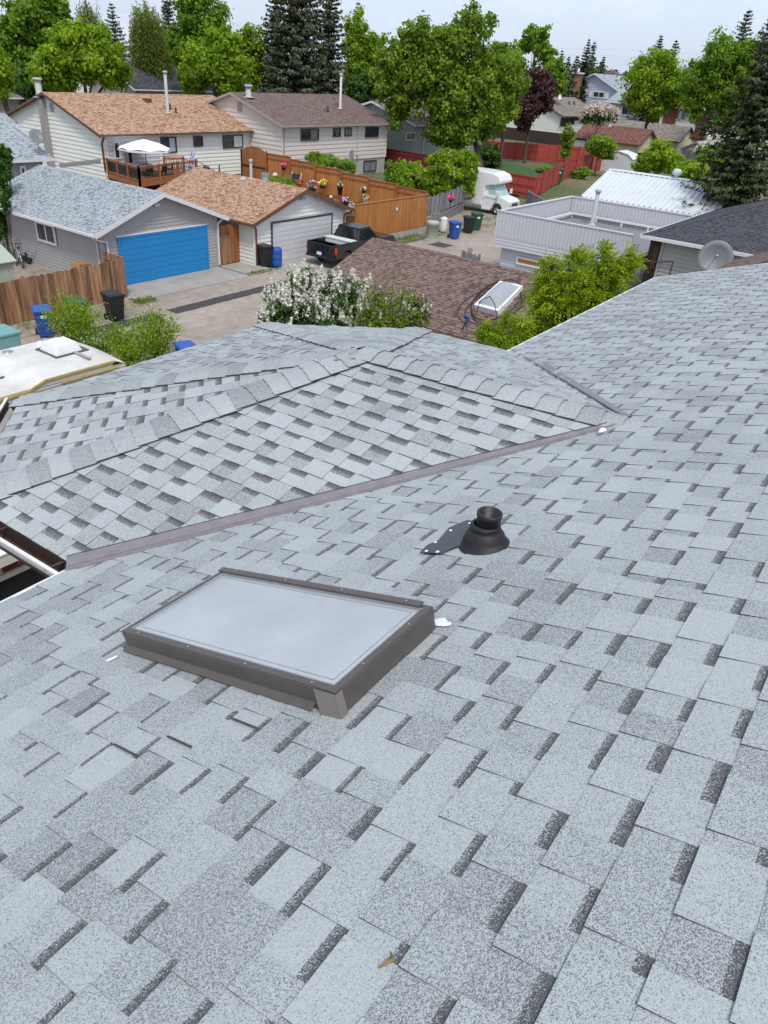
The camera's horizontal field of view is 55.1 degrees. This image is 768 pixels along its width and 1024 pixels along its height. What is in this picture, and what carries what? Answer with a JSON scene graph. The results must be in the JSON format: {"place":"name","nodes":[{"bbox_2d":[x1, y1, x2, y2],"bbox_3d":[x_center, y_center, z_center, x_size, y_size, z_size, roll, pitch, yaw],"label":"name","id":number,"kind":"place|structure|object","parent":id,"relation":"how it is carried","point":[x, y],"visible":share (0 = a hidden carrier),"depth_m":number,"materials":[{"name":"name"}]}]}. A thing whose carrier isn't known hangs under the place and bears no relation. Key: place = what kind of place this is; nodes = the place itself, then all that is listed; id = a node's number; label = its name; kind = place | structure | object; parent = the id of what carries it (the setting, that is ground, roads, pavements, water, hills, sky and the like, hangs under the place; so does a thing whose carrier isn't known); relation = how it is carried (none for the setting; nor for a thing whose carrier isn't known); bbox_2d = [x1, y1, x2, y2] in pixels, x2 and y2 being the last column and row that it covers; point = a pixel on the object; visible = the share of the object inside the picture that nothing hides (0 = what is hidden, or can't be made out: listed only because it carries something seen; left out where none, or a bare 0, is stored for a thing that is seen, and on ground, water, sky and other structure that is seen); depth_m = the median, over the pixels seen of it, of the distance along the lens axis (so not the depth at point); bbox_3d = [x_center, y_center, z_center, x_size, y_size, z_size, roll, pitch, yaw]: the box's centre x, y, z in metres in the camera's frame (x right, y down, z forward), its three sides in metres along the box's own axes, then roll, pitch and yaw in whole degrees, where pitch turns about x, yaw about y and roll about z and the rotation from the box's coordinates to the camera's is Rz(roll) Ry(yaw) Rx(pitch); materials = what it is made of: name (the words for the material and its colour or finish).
{"place":"outdoors","nodes":[
{"label":"outdoors","id":0,"kind":"place"},
{"bbox_2d":[0,245,16,282],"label":"shed","id":1,"kind":"structure","parent":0,"point":[7,260],"depth_m":30.21,"materials":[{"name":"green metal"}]},
{"bbox_2d":[0,324,20,349],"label":"storage box","id":2,"kind":"object","parent":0,"point":[9,336],"visible":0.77,"depth_m":25.20,"materials":[{"name":"teal plastic"}]},
{"bbox_2d":[0,113,53,177],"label":"house","id":3,"kind":"structure","parent":0,"point":[29,152],"depth_m":42.41,"materials":[{"name":"grey plastic"}]},
{"bbox_2d":[13,260,53,278],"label":"side yard","id":4,"kind":"structure","parent":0,"point":[28,270],"depth_m":35.61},
{"bbox_2d":[0,185,17,265],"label":"shrub","id":5,"kind":"object","parent":4,"relation":"on","point":[6,203],"visible":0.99,"depth_m":34.64,"materials":[{"name":"green plant"}]},
{"bbox_2d":[0,443,68,600],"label":"garden shed","id":6,"kind":"structure","parent":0,"point":[16,576],"depth_m":12.33,"materials":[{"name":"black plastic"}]},
{"bbox_2d":[0,568,45,600],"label":"door","id":7,"kind":"structure","parent":6,"relation":"in","point":[23,580],"depth_m":12.47,"materials":[{"name":"plastic"}]},
{"bbox_2d":[32,286,109,342],"bbox_3d":[-11.246,-7.173,26.920,2.683,2.165,2.838,24,36,29],"label":"shrub","id":8,"kind":"object","parent":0,"point":[80,322],"visible":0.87,"depth_m":26.75,"materials":[{"name":"green plant"}]},
{"bbox_2d":[8,297,154,338],"bbox_3d":[-26.212,0.083,15.184,3.500,0.001,49.900,24,36,29],"label":"parking strip","id":9,"kind":"object","parent":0,"point":[30,332],"visible":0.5,"depth_m":30.61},
{"bbox_2d":[99,316,162,366],"bbox_3d":[-8.801,-5.814,25.305,2.060,1.866,1.928,24,36,29],"label":"shrub","id":10,"kind":"object","parent":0,"point":[126,352],"visible":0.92,"depth_m":25.16,"materials":[{"name":"green plant"}]},
{"bbox_2d":[118,138,171,175],"bbox_3d":[-18.240,-27.198,56.352,3.831,2.573,3.830,24,36,29],"label":"patio umbrella","id":11,"kind":"object","parent":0,"point":[145,145],"visible":0.89,"depth_m":55.08,"materials":[{"name":"white fabric"}]},
{"bbox_2d":[125,302,184,360],"bbox_3d":[-8.170,-6.456,26.224,1.969,2.094,2.132,-17,37,-31],"label":"shrub","id":12,"kind":"object","parent":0,"point":[169,331],"visible":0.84,"depth_m":26.25,"materials":[{"name":"green plant"}]},
{"bbox_2d":[125,262,269,299],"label":"driveway","id":13,"kind":"structure","parent":0,"point":[193,280],"depth_m":35.81,"materials":[{"name":"grey concrete"}]},
{"bbox_2d":[20,230,501,366],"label":"lane","id":14,"kind":"structure","parent":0,"point":[215,321],"depth_m":32.83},
{"bbox_2d":[30,304,53,336],"bbox_3d":[-12.819,-7.175,27.701,0.672,1.102,0.898,-13,35,-26],"label":"wheeled bin","id":15,"kind":"object","parent":14,"relation":"on","point":[37,313],"visible":0.74,"depth_m":27.41,"materials":[{"name":"blue plastic"}]},
{"bbox_2d":[66,316,133,355],"bbox_3d":[-10.275,-6.221,26.636,2.182,1.692,2.334,11,32,11],"label":"shrub","id":16,"kind":"object","parent":14,"relation":"on","point":[94,340],"visible":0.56,"depth_m":26.29,"materials":[{"name":"green plant"}]},
{"bbox_2d":[100,289,124,320],"bbox_3d":[-10.960,-8.355,29.837,0.691,1.133,0.923,-23,41,-37],"label":"wheeled bin","id":17,"kind":"object","parent":14,"relation":"on","point":[114,300],"visible":0.94,"depth_m":29.57,"materials":[{"name":"black plastic"}]},
{"bbox_2d":[87,242,453,335],"bbox_3d":[-3.929,-12.121,37.978,1.254,0.001,26.812,24,36,29],"label":"asphalt patch","id":18,"kind":"object","parent":14,"relation":"on","point":[201,304],"visible":0.62,"depth_m":33.26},
{"bbox_2d":[271,256,339,270],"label":"driveway","id":19,"kind":"structure","parent":0,"point":[311,260],"depth_m":40.61,"materials":[{"name":"grey concrete"}]},
{"bbox_2d":[306,222,394,261],"bbox_3d":[-1.806,-15.195,41.467,2.340,1.830,5.655,24,36,29],"label":"pickup truck","id":20,"kind":"object","parent":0,"point":[344,241],"visible":0.64,"depth_m":40.49,"materials":[{"name":"black paint"}]},
{"bbox_2d":[0,263,767,1023],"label":"house","id":21,"kind":"structure","parent":0,"point":[338,665],"depth_m":2.54,"materials":[{"name":"grey"}]},
{"bbox_2d":[0,0,767,80],"label":"sky","id":22,"kind":"structure","parent":0,"point":[626,27],"materials":[{"name":"white"}]},
{"bbox_2d":[347,268,424,327],"bbox_3d":[0.054,-5.492,23.523,2.950,4.296,2.912,24,36,29],"label":"shrub","id":23,"kind":"object","parent":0,"point":[374,316],"visible":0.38,"depth_m":22.90,"materials":[{"name":"green plant"}]},
{"bbox_2d":[346,196,519,235],"bbox_3d":[5.037,-24.265,58.991,13.500,0.001,16.400,24,36,29],"label":"gravel pad","id":24,"kind":"object","parent":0,"point":[469,208],"visible":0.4,"depth_m":56.49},
{"bbox_2d":[383,159,412,187],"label":"shrub","id":25,"kind":"object","parent":24,"relation":"on","point":[397,173],"visible":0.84,"depth_m":54.51,"materials":[{"name":"green plant"}]},
{"bbox_2d":[426,185,464,225],"bbox_3d":[4.553,-22.642,54.302,0.202,2.025,9.218,15,33,17],"label":"fence","id":26,"kind":"object","parent":24,"relation":"on","point":[438,203],"visible":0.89,"depth_m":53.91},
{"bbox_2d":[127,46,767,275],"bbox_3d":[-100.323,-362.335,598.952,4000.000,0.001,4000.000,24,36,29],"label":"ground","id":27,"kind":"structure","parent":0,"point":[569,186],"depth_m":76.65,"materials":[{"name":"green plant"}]},
{"bbox_2d":[0,143,13,254],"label":"cedar","id":28,"kind":"object","parent":27,"relation":"on","point":[6,162],"visible":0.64,"depth_m":35.48,"materials":[{"name":"green plant"}]},
{"bbox_2d":[0,48,15,111],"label":"tree","id":29,"kind":"object","parent":27,"relation":"on","point":[7,79],"visible":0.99,"depth_m":65.92,"materials":[{"name":"green plant"}]},
{"bbox_2d":[0,0,74,78],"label":"tree","id":30,"kind":"object","parent":27,"relation":"on","point":[28,23],"visible":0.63,"depth_m":77.90,"materials":[{"name":"green plant"}]},
{"bbox_2d":[10,59,79,103],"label":"tree","id":31,"kind":"object","parent":27,"relation":"on","point":[25,88],"visible":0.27,"depth_m":76.23,"materials":[{"name":"green plant"}]},
{"bbox_2d":[0,336,125,436],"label":"trailer","id":32,"kind":"object","parent":27,"relation":"on","point":[45,364],"visible":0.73,"depth_m":17.34,"materials":[{"name":"white plastic"}]},
{"bbox_2d":[0,257,127,324],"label":"fence","id":33,"kind":"object","parent":27,"relation":"on","point":[20,296],"visible":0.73,"depth_m":29.78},
{"bbox_2d":[25,16,136,92],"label":"tree","id":34,"kind":"object","parent":27,"relation":"on","point":[72,53],"visible":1,"depth_m":70.06,"materials":[{"name":"green plant"}]},
{"bbox_2d":[74,0,101,26],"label":"tree","id":35,"kind":"object","parent":27,"relation":"on","point":[87,15],"visible":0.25,"depth_m":95.52,"materials":[{"name":"green plant"}]},
{"bbox_2d":[0,165,229,284],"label":"garage","id":36,"kind":"structure","parent":27,"relation":"on","point":[62,219],"depth_m":34.95,"materials":[{"name":"grey plastic"}]},
{"bbox_2d":[34,221,56,245],"bbox_3d":[-15.979,-13.185,34.776,1.550,0.920,0.060,24,36,29],"label":"window","id":37,"kind":"structure","parent":36,"relation":"in","point":[45,233],"depth_m":34.78,"materials":[{"name":"white paint"}]},
{"bbox_2d":[117,225,209,284],"bbox_3d":[-10.503,-12.431,35.529,0.049,2.166,5.260,24,36,29],"label":"garage door","id":38,"kind":"structure","parent":36,"relation":"in","point":[162,254],"depth_m":35.43,"materials":[{"name":"blue paint"}]},
{"bbox_2d":[104,3,131,61],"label":"tree","id":39,"kind":"object","parent":27,"relation":"on","point":[114,30],"visible":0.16,"depth_m":100.54,"materials":[{"name":"green plant"}]},
{"bbox_2d":[5,71,253,183],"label":"house","id":40,"kind":"structure","parent":27,"relation":"on","point":[86,133],"depth_m":59.22,"materials":[{"name":"white plastic"}]},
{"bbox_2d":[127,0,175,83],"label":"tree","id":41,"kind":"object","parent":27,"relation":"on","point":[147,50],"visible":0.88,"depth_m":90.31,"materials":[{"name":"green plant"}]},
{"bbox_2d":[89,62,220,95],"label":"house","id":42,"kind":"structure","parent":27,"relation":"on","point":[143,83],"depth_m":91.08,"materials":[{"name":"grey"}]},
{"bbox_2d":[106,156,214,186],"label":"deck","id":43,"kind":"structure","parent":27,"relation":"on","point":[131,174],"depth_m":55.57,"materials":[{"name":"brown wood"}]},
{"bbox_2d":[164,0,233,93],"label":"tree","id":44,"kind":"object","parent":27,"relation":"on","point":[195,17],"visible":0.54,"depth_m":85.06,"materials":[{"name":"green plant"}]},
{"bbox_2d":[174,23,256,96],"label":"tree","id":45,"kind":"object","parent":27,"relation":"on","point":[218,59],"visible":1,"depth_m":75.96,"materials":[{"name":"green plant"}]},
{"bbox_2d":[219,224,239,264],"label":"gate","id":46,"kind":"structure","parent":27,"relation":"on","point":[229,249],"depth_m":38.55,"materials":[{"name":"brown wood"}]},
{"bbox_2d":[236,22,268,92],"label":"tree","id":47,"kind":"object","parent":27,"relation":"on","point":[251,46],"visible":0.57,"depth_m":83.86,"materials":[{"name":"green plant"}]},
{"bbox_2d":[156,159,354,265],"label":"garage","id":48,"kind":"structure","parent":27,"relation":"on","point":[290,220],"depth_m":40.31,"materials":[{"name":"white plastic"}]},
{"bbox_2d":[271,213,332,260],"bbox_3d":[-4.516,-15.327,41.075,0.049,2.116,4.990,24,36,29],"label":"garage door","id":49,"kind":"structure","parent":48,"relation":"in","point":[292,235],"depth_m":40.77,"materials":[{"name":"grey paint"}]},
{"bbox_2d":[16,216,496,334],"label":"grass tufts","id":50,"kind":"object","parent":27,"relation":"on","point":[140,300],"visible":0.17,"depth_m":32.51,"materials":[{"name":"green plant"}]},
{"bbox_2d":[257,243,273,266],"bbox_3d":[-6.367,-13.557,38.933,0.923,1.133,0.691,30,40,35],"label":"wheeled bin","id":51,"kind":"object","parent":27,"relation":"on","point":[264,251],"visible":1,"depth_m":38.66,"materials":[{"name":"black plastic"}]},
{"bbox_2d":[251,0,290,92],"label":"tree","id":52,"kind":"object","parent":27,"relation":"on","point":[269,34],"visible":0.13,"depth_m":83.64,"materials":[{"name":"green plant"}]},
{"bbox_2d":[207,73,391,174],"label":"house","id":53,"kind":"structure","parent":27,"relation":"on","point":[296,126],"depth_m":67.98,"materials":[{"name":"beige"}]},
{"bbox_2d":[259,0,342,94],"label":"tree","id":54,"kind":"object","parent":27,"relation":"on","point":[300,75],"visible":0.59,"depth_m":78.90,"materials":[{"name":"green plant"}]},
{"bbox_2d":[256,257,372,326],"bbox_3d":[-2.253,-6.197,24.594,3.598,4.465,3.181,-18,38,-32],"label":"lilac","id":55,"kind":"object","parent":27,"relation":"on","point":[314,297],"visible":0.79,"depth_m":23.93,"materials":[{"name":"white plant"}]},
{"bbox_2d":[304,151,356,172],"bbox_3d":[-4.271,-26.720,58.606,3.532,3.756,3.331,24,36,29],"label":"shrub","id":56,"kind":"object","parent":27,"relation":"on","point":[318,158],"visible":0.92,"depth_m":57.59,"materials":[{"name":"green plant"}]},
{"bbox_2d":[310,0,352,95],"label":"tree","id":57,"kind":"object","parent":27,"relation":"on","point":[330,26],"visible":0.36,"depth_m":82.92,"materials":[{"name":"green plant"}]},
{"bbox_2d":[342,66,379,103],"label":"tree","id":58,"kind":"object","parent":27,"relation":"on","point":[360,89],"visible":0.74,"depth_m":83.24,"materials":[{"name":"green plant"}]},
{"bbox_2d":[341,4,386,100],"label":"tree","id":59,"kind":"object","parent":27,"relation":"on","point":[360,51],"visible":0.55,"depth_m":87.17,"materials":[{"name":"green plant"}]},
{"bbox_2d":[351,280,432,328],"bbox_3d":[0.173,-5.506,24.141,2.672,4.080,1.528,3,31,-2],"label":"lilac","id":60,"kind":"object","parent":27,"relation":"on","point":[419,305],"visible":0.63,"depth_m":23.35,"materials":[{"name":"green plant"}]},
{"bbox_2d":[384,148,430,169],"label":"fence","id":61,"kind":"object","parent":27,"relation":"on","point":[393,155],"visible":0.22,"depth_m":75.93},
{"bbox_2d":[390,227,425,238],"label":"footing wall","id":62,"kind":"structure","parent":27,"relation":"on","point":[411,232],"depth_m":48.88,"materials":[{"name":"concrete"}]},
{"bbox_2d":[265,151,427,205],"bbox_3d":[-3.081,-23.416,52.953,14.900,3.070,0.185,24,36,29],"label":"fence","id":63,"kind":"object","parent":62,"relation":"on","point":[377,190],"visible":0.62,"depth_m":53.01,"materials":[{"name":"brown wood"}]},
{"bbox_2d":[240,146,267,179],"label":"gate","id":64,"kind":"structure","parent":63,"relation":"attached to","point":[256,155],"depth_m":56.94,"materials":[{"name":"brown wood"}]},
{"bbox_2d":[354,194,428,233],"bbox_3d":[0.568,-18.787,46.869,0.185,2.180,7.800,24,36,29],"label":"fence","id":65,"kind":"object","parent":62,"relation":"on","point":[382,216],"visible":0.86,"depth_m":46.84,"materials":[{"name":"brown wood"}]},
{"bbox_2d":[362,100,482,154],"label":"house","id":66,"kind":"structure","parent":27,"relation":"on","point":[409,138],"depth_m":78.95,"materials":[{"name":"grey"}]},
{"bbox_2d":[326,237,544,364],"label":"garage","id":67,"kind":"structure","parent":27,"relation":"on","point":[450,283],"depth_m":25.01,"materials":[{"name":"beige"}]},
{"bbox_2d":[398,146,480,199],"bbox_3d":[3.945,-26.096,57.708,6.914,4.713,3.882,14,33,15],"label":"shrub","id":68,"kind":"object","parent":27,"relation":"on","point":[449,169],"visible":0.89,"depth_m":56.69,"materials":[{"name":"green plant"}]},
{"bbox_2d":[483,39,521,60],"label":"tree","id":69,"kind":"object","parent":27,"relation":"on","point":[497,47],"visible":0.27,"depth_m":106.75,"materials":[{"name":"green plant"}]},
{"bbox_2d":[471,307,539,349],"bbox_3d":[2.615,-2.297,17.938,1.569,5.392,1.192,14,33,15],"label":"shrub","id":70,"kind":"object","parent":27,"relation":"on","point":[488,335],"visible":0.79,"depth_m":16.70,"materials":[{"name":"green plant"}]},
{"bbox_2d":[502,170,536,196],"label":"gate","id":71,"kind":"structure","parent":27,"relation":"on","point":[520,185],"depth_m":66.72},
{"bbox_2d":[512,66,557,163],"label":"tree","id":72,"kind":"object","parent":27,"relation":"on","point":[534,102],"visible":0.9,"depth_m":88.31,"materials":[{"name":"purple plant"}]},
{"bbox_2d":[517,23,558,89],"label":"tree","id":73,"kind":"object","parent":27,"relation":"on","point":[535,41],"visible":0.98,"depth_m":123.81,"materials":[{"name":"green plant"}]},
{"bbox_2d":[494,94,596,144],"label":"house","id":74,"kind":"structure","parent":27,"relation":"on","point":[547,127],"depth_m":121.36,"materials":[{"name":"beige"}]},
{"bbox_2d":[534,159,569,194],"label":"fence","id":75,"kind":"object","parent":27,"relation":"on","point":[550,178],"visible":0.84,"depth_m":72.19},
{"bbox_2d":[544,57,569,98],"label":"tree","id":76,"kind":"object","parent":27,"relation":"on","point":[558,69],"visible":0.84,"depth_m":118.96,"materials":[{"name":"green plant"}]},
{"bbox_2d":[557,123,575,161],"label":"shrub","id":77,"kind":"object","parent":27,"relation":"on","point":[568,138],"visible":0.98,"depth_m":90.66,"materials":[{"name":"green plant"}]},
{"bbox_2d":[576,38,591,102],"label":"tree","id":78,"kind":"object","parent":27,"relation":"on","point":[586,64],"visible":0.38,"depth_m":139.93,"materials":[{"name":"green plant"}]},
{"bbox_2d":[567,154,601,176],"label":"fence","id":79,"kind":"object","parent":27,"relation":"on","point":[588,161],"visible":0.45,"depth_m":84.97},
{"bbox_2d":[519,238,650,337],"bbox_3d":[4.778,-3.902,19.628,3.024,6.651,2.010,7,31,4],"label":"tree","id":80,"kind":"object","parent":27,"relation":"on","point":[560,295],"visible":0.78,"depth_m":18.19,"materials":[{"name":"green plant"}]},
{"bbox_2d":[493,189,691,291],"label":"garage","id":81,"kind":"structure","parent":27,"relation":"on","point":[526,236],"depth_m":38.98,"materials":[{"name":"grey metal"}]},
{"bbox_2d":[566,68,630,121],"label":"house","id":82,"kind":"structure","parent":27,"relation":"on","point":[603,87],"depth_m":140.43,"materials":[{"name":"white"}]},
{"bbox_2d":[578,100,620,136],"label":"lilac","id":83,"kind":"object","parent":27,"relation":"on","point":[598,112],"visible":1,"depth_m":100.06,"materials":[{"name":"white plant"}]},
{"bbox_2d":[583,133,618,176],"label":"tree","id":84,"kind":"object","parent":27,"relation":"on","point":[603,147],"visible":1,"depth_m":83.64,"materials":[{"name":"green plant"}]},
{"bbox_2d":[572,123,656,152],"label":"garage","id":85,"kind":"structure","parent":27,"relation":"on","point":[636,140],"depth_m":103.49,"materials":[{"name":"brown"}]},
{"bbox_2d":[600,150,637,171],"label":"shed","id":86,"kind":"structure","parent":27,"relation":"on","point":[624,159],"depth_m":89.55,"materials":[{"name":"white metal"}]},
{"bbox_2d":[581,168,725,216],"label":"garage","id":87,"kind":"structure","parent":27,"relation":"on","point":[654,191],"depth_m":49.71,"materials":[{"name":"beige"}]},
{"bbox_2d":[615,45,693,128],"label":"tree","id":88,"kind":"object","parent":27,"relation":"on","point":[654,78],"visible":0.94,"depth_m":102.33,"materials":[{"name":"green plant"}]},
{"bbox_2d":[629,137,684,174],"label":"shrub","id":89,"kind":"object","parent":27,"relation":"on","point":[659,155],"visible":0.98,"depth_m":69.49,"materials":[{"name":"green plant"}]},
{"bbox_2d":[668,159,709,178],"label":"shrub","id":90,"kind":"object","parent":27,"relation":"on","point":[686,167],"visible":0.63,"depth_m":62.44,"materials":[{"name":"green plant"}]},
{"bbox_2d":[659,106,767,161],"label":"house","id":91,"kind":"structure","parent":27,"relation":"on","point":[676,116],"depth_m":115.66,"materials":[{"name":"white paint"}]},
{"bbox_2d":[697,240,733,270],"bbox_3d":[12.931,-8.558,29.836,1.061,4.634,0.898,-7,33,-18],"label":"satellite dish","id":92,"kind":"object","parent":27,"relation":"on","point":[715,255],"visible":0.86,"depth_m":29.06,"materials":[{"name":"grey paint"}]},
{"bbox_2d":[674,25,762,171],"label":"tree","id":93,"kind":"object","parent":27,"relation":"on","point":[718,70],"visible":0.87,"depth_m":88.78,"materials":[{"name":"green plant"}]},
{"bbox_2d":[689,9,753,142],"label":"tree","id":94,"kind":"object","parent":27,"relation":"on","point":[708,125],"visible":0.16,"depth_m":103.71,"materials":[{"name":"green plant"}]},
{"bbox_2d":[680,31,767,214],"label":"tree","id":95,"kind":"object","parent":27,"relation":"on","point":[738,183],"visible":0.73,"depth_m":45.42,"materials":[{"name":"green plant"}]},
{"bbox_2d":[431,167,519,214],"bbox_3d":[7.451,-25.920,59.106,7.140,3.020,2.620,22,35,26],"label":"motorhome","id":96,"kind":"object","parent":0,"point":[490,189],"visible":0.6,"depth_m":57.76,"materials":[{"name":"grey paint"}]},
{"bbox_2d":[457,279,525,324],"bbox_3d":[3.554,-6.618,23.597,2.062,1.054,3.025,24,36,29],"label":"cable coil","id":97,"kind":"object","parent":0,"point":[482,290],"visible":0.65,"depth_m":23.53,"materials":[{"name":"black plastic"}]},
{"bbox_2d":[484,159,542,177],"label":"lawn","id":98,"kind":"structure","parent":0,"point":[509,166],"depth_m":83.86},
{"bbox_2d":[367,0,523,167],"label":"tree","id":99,"kind":"object","parent":98,"relation":"on","point":[419,63],"visible":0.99,"depth_m":70.98,"materials":[{"name":"green plant"}]},
{"bbox_2d":[474,142,501,167],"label":"shrub","id":100,"kind":"object","parent":98,"relation":"on","point":[491,155],"visible":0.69,"depth_m":82.57,"materials":[{"name":"green plant"}]},
{"bbox_2d":[490,47,531,167],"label":"tree","id":101,"kind":"object","parent":98,"relation":"on","point":[525,83],"visible":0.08,"depth_m":79.31,"materials":[{"name":"green plant"}]},
{"bbox_2d":[483,140,590,162],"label":"fence","id":102,"kind":"object","parent":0,"point":[544,152],"visible":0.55,"depth_m":94.83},
{"bbox_2d":[607,88,641,120],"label":"house","id":103,"kind":"structure","parent":0,"point":[624,111],"depth_m":134.47,"materials":[{"name":"white"}]},
{"bbox_2d":[604,119,693,153],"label":"garage","id":104,"kind":"structure","parent":0,"point":[678,136],"depth_m":114.47,"materials":[{"name":"yellow"}]},
{"bbox_2d":[637,199,767,285],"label":"house","id":105,"kind":"structure","parent":0,"point":[741,230],"depth_m":32.02,"materials":[{"name":"grey"}]},
{"bbox_2d":[640,240,661,283],"bbox_3d":[12.195,-10.604,33.892,0.690,3.800,0.100,24,36,29],"label":"side door","id":106,"kind":"structure","parent":105,"relation":"in","point":[646,276],"depth_m":33.50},
{"bbox_2d":[718,252,767,268],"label":"garden shed","id":107,"kind":"structure","parent":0,"point":[760,258],"depth_m":27.54,"materials":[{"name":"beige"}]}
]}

